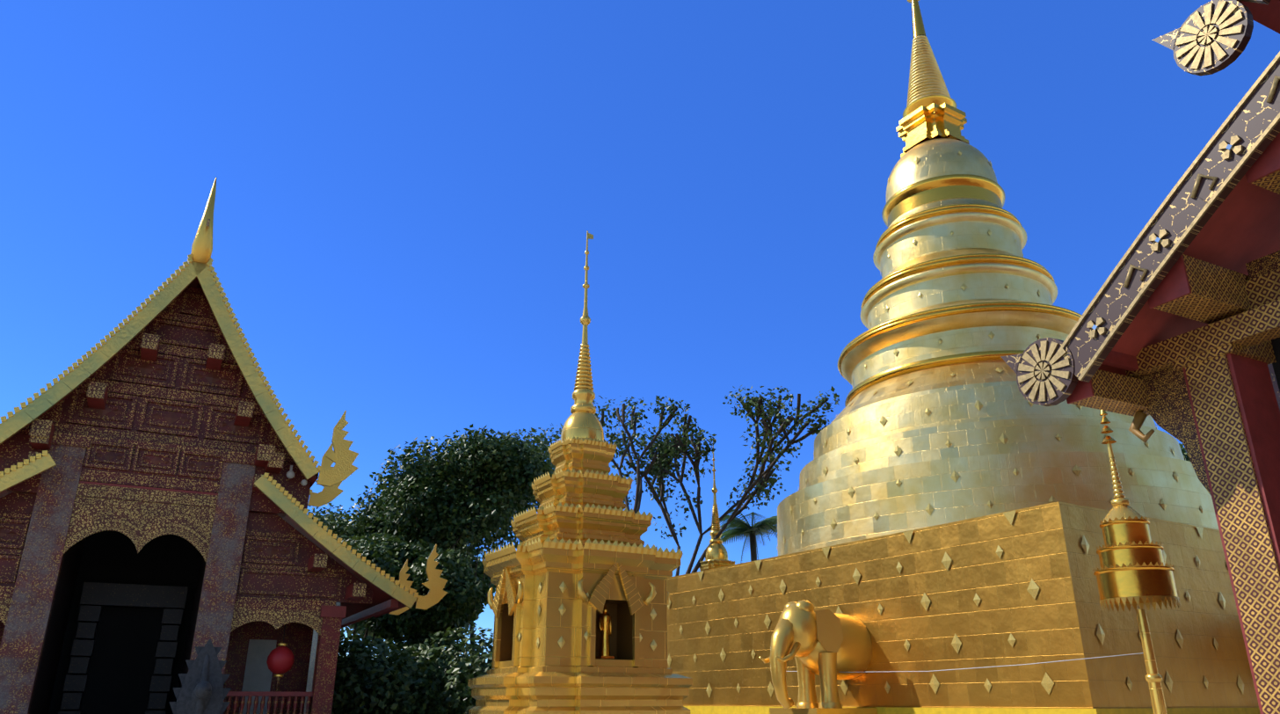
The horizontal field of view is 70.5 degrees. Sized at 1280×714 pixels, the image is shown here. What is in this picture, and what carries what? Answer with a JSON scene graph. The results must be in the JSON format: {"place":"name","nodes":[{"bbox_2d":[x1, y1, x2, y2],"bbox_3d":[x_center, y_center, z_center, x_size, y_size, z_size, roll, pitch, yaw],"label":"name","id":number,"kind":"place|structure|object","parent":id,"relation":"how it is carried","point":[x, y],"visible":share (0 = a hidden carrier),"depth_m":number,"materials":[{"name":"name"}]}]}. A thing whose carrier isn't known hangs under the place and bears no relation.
{"place":"outdoors","nodes":[
{"label":"outdoors","id":0,"kind":"place"},
{"bbox_2d":[0,0,1279,664],"label":"sky","id":1,"kind":"structure","parent":0,"point":[409,193],"materials":[{"name":"blue"}]},
{"bbox_2d":[1000,0,1279,713],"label":"hall","id":2,"kind":"structure","parent":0,"point":[1174,330],"depth_m":8.99,"materials":[{"name":"wood"}]},
{"label":"ground","id":3,"kind":"structure","parent":0,"visible":0},
{"bbox_2d":[169,639,231,713],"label":"statue","id":4,"kind":"object","parent":3,"relation":"on","point":[202,689],"visible":1,"depth_m":15.72,"materials":[{"name":"grey stone"}]},
{"bbox_2d":[0,177,447,713],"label":"temple","id":5,"kind":"structure","parent":3,"relation":"on","point":[158,476],"depth_m":19.72,"materials":[{"name":"wood"}]},
{"bbox_2d":[306,501,386,543],"bbox_3d":[-14.928,11.082,39.089,11.446,10.359,8.892,-3,-21,8],"label":"tree","id":6,"kind":"object","parent":3,"relation":"on","point":[334,522],"depth_m":37.85,"materials":[{"name":"green plant"}]},
{"bbox_2d":[340,618,385,646],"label":"tree","id":7,"kind":"object","parent":3,"relation":"on","point":[360,629],"depth_m":58.78,"materials":[{"name":"green plant"}]},
{"bbox_2d":[335,531,453,697],"bbox_3d":[-9.957,10.163,33.014,5.768,7.770,5.879,-12,-24,29],"label":"tree","id":8,"kind":"object","parent":3,"relation":"on","point":[388,554],"visible":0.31,"depth_m":32.83,"materials":[{"name":"green plant"}]},
{"bbox_2d":[331,632,492,713],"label":"shrubs","id":9,"kind":"object","parent":3,"relation":"on","point":[459,650],"visible":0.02,"depth_m":31.74,"materials":[{"name":"green plant"}]},
{"bbox_2d":[331,621,493,713],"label":"shrubs","id":10,"kind":"object","parent":3,"relation":"on","point":[452,694],"visible":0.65,"depth_m":27.43,"materials":[{"name":"green plant"}]},
{"bbox_2d":[334,665,490,712],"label":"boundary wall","id":11,"kind":"structure","parent":3,"relation":"on","point":[469,667],"depth_m":32.55,"materials":[{"name":"white paint"}]},
{"bbox_2d":[365,546,490,669],"bbox_3d":[-7.008,10.088,31.454,4.656,6.801,4.265,-15,-25,34],"label":"tree","id":12,"kind":"object","parent":3,"relation":"on","point":[458,604],"visible":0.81,"depth_m":31.01,"materials":[{"name":"green plant"}]},
{"bbox_2d":[350,435,514,655],"bbox_3d":[-8.554,9.233,36.132,7.198,11.657,6.725,0,-21,0],"label":"tree","id":13,"kind":"object","parent":3,"relation":"on","point":[445,527],"visible":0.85,"depth_m":35.69,"materials":[{"name":"green plant"}]},
{"bbox_2d":[416,542,495,647],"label":"tree","id":14,"kind":"object","parent":3,"relation":"on","point":[480,570],"depth_m":54.59,"materials":[{"name":"green plant"}]},
{"bbox_2d":[375,423,555,664],"bbox_3d":[-7.396,9.201,37.052,7.985,12.331,6.436,-13,-24,31],"label":"tree","id":15,"kind":"object","parent":3,"relation":"on","point":[509,468],"visible":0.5,"depth_m":36.75,"materials":[{"name":"green plant"}]},
{"bbox_2d":[458,422,635,570],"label":"tree","id":16,"kind":"object","parent":3,"relation":"on","point":[546,443],"depth_m":49.43,"materials":[{"name":"green plant"}]},
{"bbox_2d":[467,230,692,713],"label":"chedi","id":17,"kind":"structure","parent":3,"relation":"on","point":[579,578],"depth_m":14.95,"materials":[{"name":"gold metal"}]},
{"bbox_2d":[592,384,839,575],"bbox_3d":[3.176,7.787,35.574,10.779,14.044,7.386,-14,-25,32],"label":"tree","id":18,"kind":"object","parent":3,"relation":"on","point":[661,465],"visible":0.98,"depth_m":36.02,"materials":[{"name":"green plant"}]},
{"bbox_2d":[698,438,735,570],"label":"spire","id":19,"kind":"structure","parent":3,"relation":"on","point":[716,555],"depth_m":35.12,"materials":[{"name":"gold metal"}]},
{"bbox_2d":[709,509,777,563],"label":"palm","id":20,"kind":"object","parent":3,"relation":"on","point":[754,529],"visible":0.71,"depth_m":44.41,"materials":[{"name":"green plant"}]},
{"bbox_2d":[666,0,1260,713],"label":"chedi","id":21,"kind":"structure","parent":3,"relation":"on","point":[948,506],"depth_m":24.30,"materials":[{"name":"gold metal"}]},
{"bbox_2d":[759,599,877,713],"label":"elephant","id":22,"kind":"object","parent":21,"relation":"on","point":[826,645],"visible":1,"depth_m":21.92},
{"bbox_2d":[1092,409,1181,713],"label":"ceremonial umbrella","id":23,"kind":"object","parent":3,"relation":"on","point":[1135,570],"visible":1,"depth_m":15.79,"materials":[{"name":"gold metal"}]},
{"bbox_2d":[786,652,1143,672],"bbox_3d":[6.215,6.763,19.764,0.160,0.195,10.274,11,-23,-27],"label":"rope","id":24,"kind":"object","parent":23,"relation":"attached to","point":[991,666],"visible":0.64,"depth_m":18.10,"materials":[{"name":"white cotton string"}]},
{"bbox_2d":[1156,427,1190,461],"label":"tree","id":25,"kind":"object","parent":3,"relation":"on","point":[1185,454],"depth_m":46.39,"materials":[{"name":"green plant"}]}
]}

